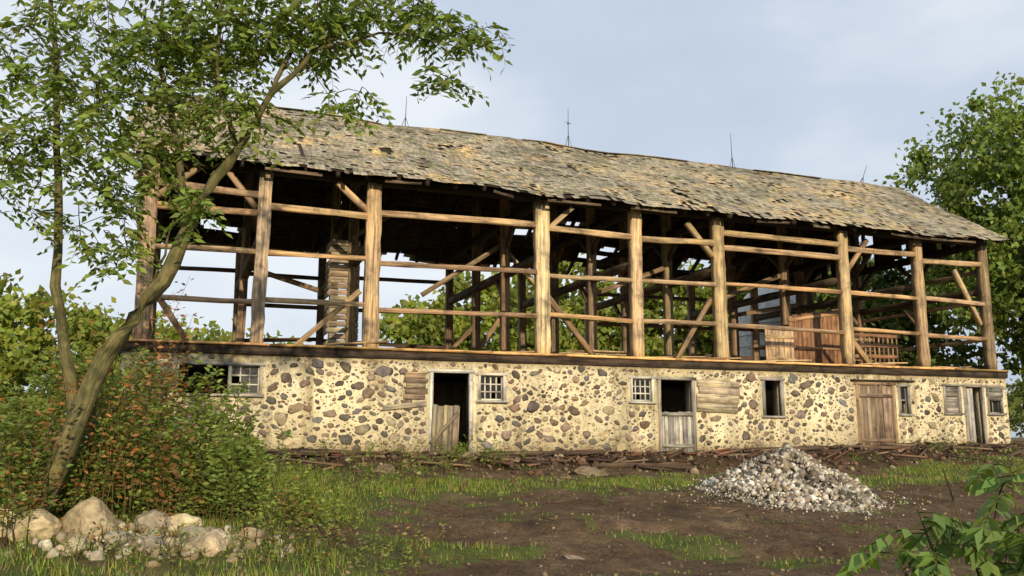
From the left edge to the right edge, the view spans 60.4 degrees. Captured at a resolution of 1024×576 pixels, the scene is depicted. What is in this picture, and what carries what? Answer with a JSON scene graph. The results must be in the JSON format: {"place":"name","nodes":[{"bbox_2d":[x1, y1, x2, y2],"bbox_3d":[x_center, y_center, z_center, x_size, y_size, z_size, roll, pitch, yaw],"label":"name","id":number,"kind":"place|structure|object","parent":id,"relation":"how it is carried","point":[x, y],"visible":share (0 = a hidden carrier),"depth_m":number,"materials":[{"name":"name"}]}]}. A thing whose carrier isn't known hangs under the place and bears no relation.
{"place":"outdoors","nodes":[
{"label":"outdoors","id":0,"kind":"place"},
{"bbox_2d":[0,437,1023,575],"bbox_3d":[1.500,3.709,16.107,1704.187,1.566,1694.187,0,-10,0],"label":"ground","id":1,"kind":"structure","parent":0,"point":[520,530],"depth_m":13.36,"materials":[{"name":"soil"}]},
{"bbox_2d":[0,499,25,536],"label":"boulder","id":2,"kind":"object","parent":1,"relation":"on","point":[14,519],"visible":0.12,"depth_m":11.43,"materials":[{"name":"beige stone"}]},
{"bbox_2d":[7,508,62,541],"bbox_3d":[-6.028,3.040,11.218,0.574,0.449,0.539,1,-10,-5],"label":"boulder","id":3,"kind":"object","parent":1,"relation":"on","point":[42,522],"visible":0.77,"depth_m":11.03,"materials":[{"name":"beige stone"}]},
{"bbox_2d":[0,376,111,549],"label":"wild shrub","id":4,"kind":"object","parent":1,"relation":"on","point":[33,463],"visible":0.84,"depth_m":11.45,"materials":[{"name":"green plant"}]},
{"bbox_2d":[64,535,89,553],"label":"boulder","id":5,"kind":"object","parent":1,"relation":"on","point":[81,545],"visible":0.59,"depth_m":10.64,"materials":[{"name":"beige stone"}]},
{"bbox_2d":[34,277,202,523],"bbox_3d":[-5.507,1.542,12.527,2.160,3.717,1.806,-4,-10,22],"label":"dead leaf shrub","id":6,"kind":"object","parent":1,"relation":"on","point":[103,433],"visible":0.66,"depth_m":12.40,"materials":[{"name":"brown plant"}]},
{"bbox_2d":[104,530,132,548],"bbox_3d":[-4.911,3.159,10.983,0.270,0.274,0.460,-1,-10,4],"label":"boulder","id":7,"kind":"object","parent":1,"relation":"on","point":[114,533],"visible":0.54,"depth_m":10.84,"materials":[{"name":"grey stone"}]},
{"bbox_2d":[0,343,294,525],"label":"wild shrub","id":8,"kind":"object","parent":1,"relation":"on","point":[234,454],"visible":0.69,"depth_m":13.01,"materials":[{"name":"green plant"}]},
{"bbox_2d":[141,535,170,553],"bbox_3d":[-4.355,3.174,10.785,0.353,0.277,0.261,-4,-10,21],"label":"boulder","id":9,"kind":"object","parent":1,"relation":"on","point":[149,541],"visible":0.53,"depth_m":10.70,"materials":[{"name":"grey stone"}]},
{"bbox_2d":[0,519,320,567],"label":"rock heap","id":10,"kind":"object","parent":1,"relation":"on","point":[43,544],"visible":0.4,"depth_m":10.92,"materials":[{"name":"grey stone"}]},
{"bbox_2d":[61,496,118,539],"bbox_3d":[-5.449,3.010,11.414,0.743,0.604,0.559,-5,-3,33],"label":"boulder","id":11,"kind":"object","parent":10,"relation":"on","point":[82,515],"visible":0.73,"depth_m":11.22,"materials":[{"name":"beige stone"}]},
{"bbox_2d":[134,509,170,534],"bbox_3d":[-4.819,3.203,11.809,0.510,0.453,0.530,4,-11,-25],"label":"boulder","id":12,"kind":"object","parent":10,"relation":"on","point":[150,518],"visible":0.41,"depth_m":11.65,"materials":[{"name":"beige stone"}]},
{"bbox_2d":[191,531,226,556],"bbox_3d":[-3.735,3.179,10.863,0.389,0.357,0.465,22,-17,-35],"label":"boulder","id":13,"kind":"object","parent":10,"relation":"on","point":[213,541],"visible":0.88,"depth_m":10.71,"materials":[{"name":"beige stone"}]},
{"bbox_2d":[0,435,362,533],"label":"weeds","id":14,"kind":"object","parent":1,"relation":"on","point":[292,501],"visible":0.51,"depth_m":12.63,"materials":[{"name":"green plant"}]},
{"bbox_2d":[168,513,202,536],"bbox_3d":[-4.459,3.229,11.881,0.571,0.361,0.388,-5,-15,-11],"label":"boulder","id":15,"kind":"object","parent":1,"relation":"on","point":[177,519],"visible":0.48,"depth_m":11.82,"materials":[{"name":"beige stone"}]},
{"bbox_2d":[179,525,208,537],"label":"boulder","id":16,"kind":"object","parent":1,"relation":"on","point":[192,529],"visible":0.47,"depth_m":11.31,"materials":[{"name":"grey stone"}]},
{"bbox_2d":[238,527,261,541],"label":"boulder","id":17,"kind":"object","parent":1,"relation":"on","point":[251,530],"visible":0.57,"depth_m":11.31,"materials":[{"name":"beige stone"}]},
{"bbox_2d":[59,505,446,575],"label":"weeds","id":18,"kind":"object","parent":1,"relation":"on","point":[178,548],"visible":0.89,"depth_m":10.73,"materials":[{"name":"green plant"}]},
{"bbox_2d":[0,0,514,514],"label":"leaning ash tree","id":19,"kind":"object","parent":1,"relation":"on","point":[324,32],"visible":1,"depth_m":12.31,"materials":[{"name":"green plant"}]},
{"bbox_2d":[260,434,456,500],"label":"weeds","id":20,"kind":"object","parent":1,"relation":"on","point":[383,475],"visible":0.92,"depth_m":17.68,"materials":[{"name":"green plant"}]},
{"bbox_2d":[371,464,394,473],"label":"boulder","id":21,"kind":"object","parent":1,"relation":"on","point":[380,469],"visible":0.59,"depth_m":18.32,"materials":[{"name":"beige stone"}]},
{"bbox_2d":[459,451,479,459],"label":"boulder","id":22,"kind":"object","parent":1,"relation":"on","point":[465,455],"visible":0.69,"depth_m":19.94,"materials":[{"name":"beige stone"}]},
{"bbox_2d":[435,431,525,467],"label":"weeds","id":23,"kind":"object","parent":1,"relation":"on","point":[460,450],"visible":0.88,"depth_m":20.35,"materials":[{"name":"green plant"}]},
{"bbox_2d":[0,253,1023,442],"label":"distant trees","id":24,"kind":"object","parent":1,"relation":"on","point":[427,329],"visible":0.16,"depth_m":56.17,"materials":[{"name":"green plant"}]},
{"bbox_2d":[0,450,1023,575],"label":"grass","id":25,"kind":"structure","parent":1,"relation":"on","point":[442,483],"depth_m":13.72,"materials":[{"name":"green plant"}]},
{"bbox_2d":[0,443,1023,575],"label":"stones","id":26,"kind":"object","parent":1,"relation":"on","point":[579,460],"depth_m":19.74,"materials":[{"name":"grey stone"}]},
{"bbox_2d":[114,460,993,575],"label":"fallen twigs","id":27,"kind":"object","parent":1,"relation":"on","point":[635,519],"visible":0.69,"depth_m":13.58,"materials":[{"name":"brown wood"}]},
{"bbox_2d":[119,96,1010,453],"bbox_3d":[2.440,-0.203,29.178,28.358,11.933,10.345,4,-10,-20],"label":"stone and timber barn","id":28,"kind":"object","parent":1,"relation":"on","point":[447,200],"visible":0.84,"depth_m":26.03,"materials":[{"name":"beige stone"}]},
{"bbox_2d":[172,361,1006,453],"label":"doors and window frames","id":29,"kind":"structure","parent":28,"relation":"in","point":[875,404],"depth_m":24.76,"materials":[{"name":"brown wood"}]},
{"bbox_2d":[231,367,997,411],"bbox_3d":[4.714,2.971,24.760,24.130,0.860,0.002,4,-10,-20],"label":"window glass","id":30,"kind":"structure","parent":28,"relation":"in","point":[235,370],"depth_m":22.74,"materials":[{"name":"grey glass"}]},
{"bbox_2d":[564,554,585,559],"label":"boulder","id":31,"kind":"object","parent":1,"relation":"on","point":[568,556],"visible":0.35,"depth_m":11.41,"materials":[{"name":"beige stone"}]},
{"bbox_2d":[574,466,609,475],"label":"boulder","id":32,"kind":"object","parent":1,"relation":"on","point":[585,470],"visible":0.84,"depth_m":19.63,"materials":[{"name":"beige stone"}]},
{"bbox_2d":[169,440,1023,519],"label":"fallen boards","id":33,"kind":"object","parent":1,"relation":"on","point":[903,448],"visible":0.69,"depth_m":21.86,"materials":[{"name":"brown wood"}]},
{"bbox_2d":[412,466,930,506],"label":"weeds","id":34,"kind":"object","parent":1,"relation":"on","point":[561,482],"visible":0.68,"depth_m":17.44,"materials":[{"name":"green plant"}]},
{"bbox_2d":[738,288,795,360],"bbox_3d":[11.900,3.639,39.953,3.168,7.550,3.169,0,-10,0],"label":"silo","id":35,"kind":"object","parent":1,"relation":"on","point":[745,344],"visible":0.06,"depth_m":39.35,"materials":[{"name":"concrete"}]},
{"bbox_2d":[659,444,931,518],"bbox_3d":[5.508,3.816,17.619,5.179,1.355,5.145,0,-10,0],"label":"rubble pile","id":36,"kind":"object","parent":1,"relation":"on","point":[788,476],"visible":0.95,"depth_m":16.81,"materials":[{"name":"grey gravel"}]},
{"bbox_2d":[728,256,966,385],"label":"deciduous tree","id":37,"kind":"object","parent":1,"relation":"on","point":[884,279],"visible":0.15,"depth_m":44.05,"materials":[{"name":"green plant"}]},
{"bbox_2d":[836,456,1023,575],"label":"walnut sapling","id":38,"kind":"object","parent":1,"relation":"on","point":[972,538],"visible":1,"depth_m":4.60,"materials":[{"name":"green plant"}]},
{"bbox_2d":[874,71,1023,382],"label":"deciduous tree","id":39,"kind":"object","parent":1,"relation":"on","point":[993,169],"visible":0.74,"depth_m":39.37,"materials":[{"name":"green plant"}]},
{"bbox_2d":[909,202,1023,415],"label":"deciduous tree","id":40,"kind":"object","parent":1,"relation":"on","point":[961,351],"visible":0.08,"depth_m":46.68,"materials":[{"name":"green plant"}]},
{"bbox_2d":[914,430,1023,469],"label":"weeds","id":41,"kind":"object","parent":1,"relation":"on","point":[939,448],"visible":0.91,"depth_m":25.13,"materials":[{"name":"green plant"}]},
{"bbox_2d":[0,0,1023,436],"label":"sky","id":42,"kind":"structure","parent":0,"point":[827,89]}
]}

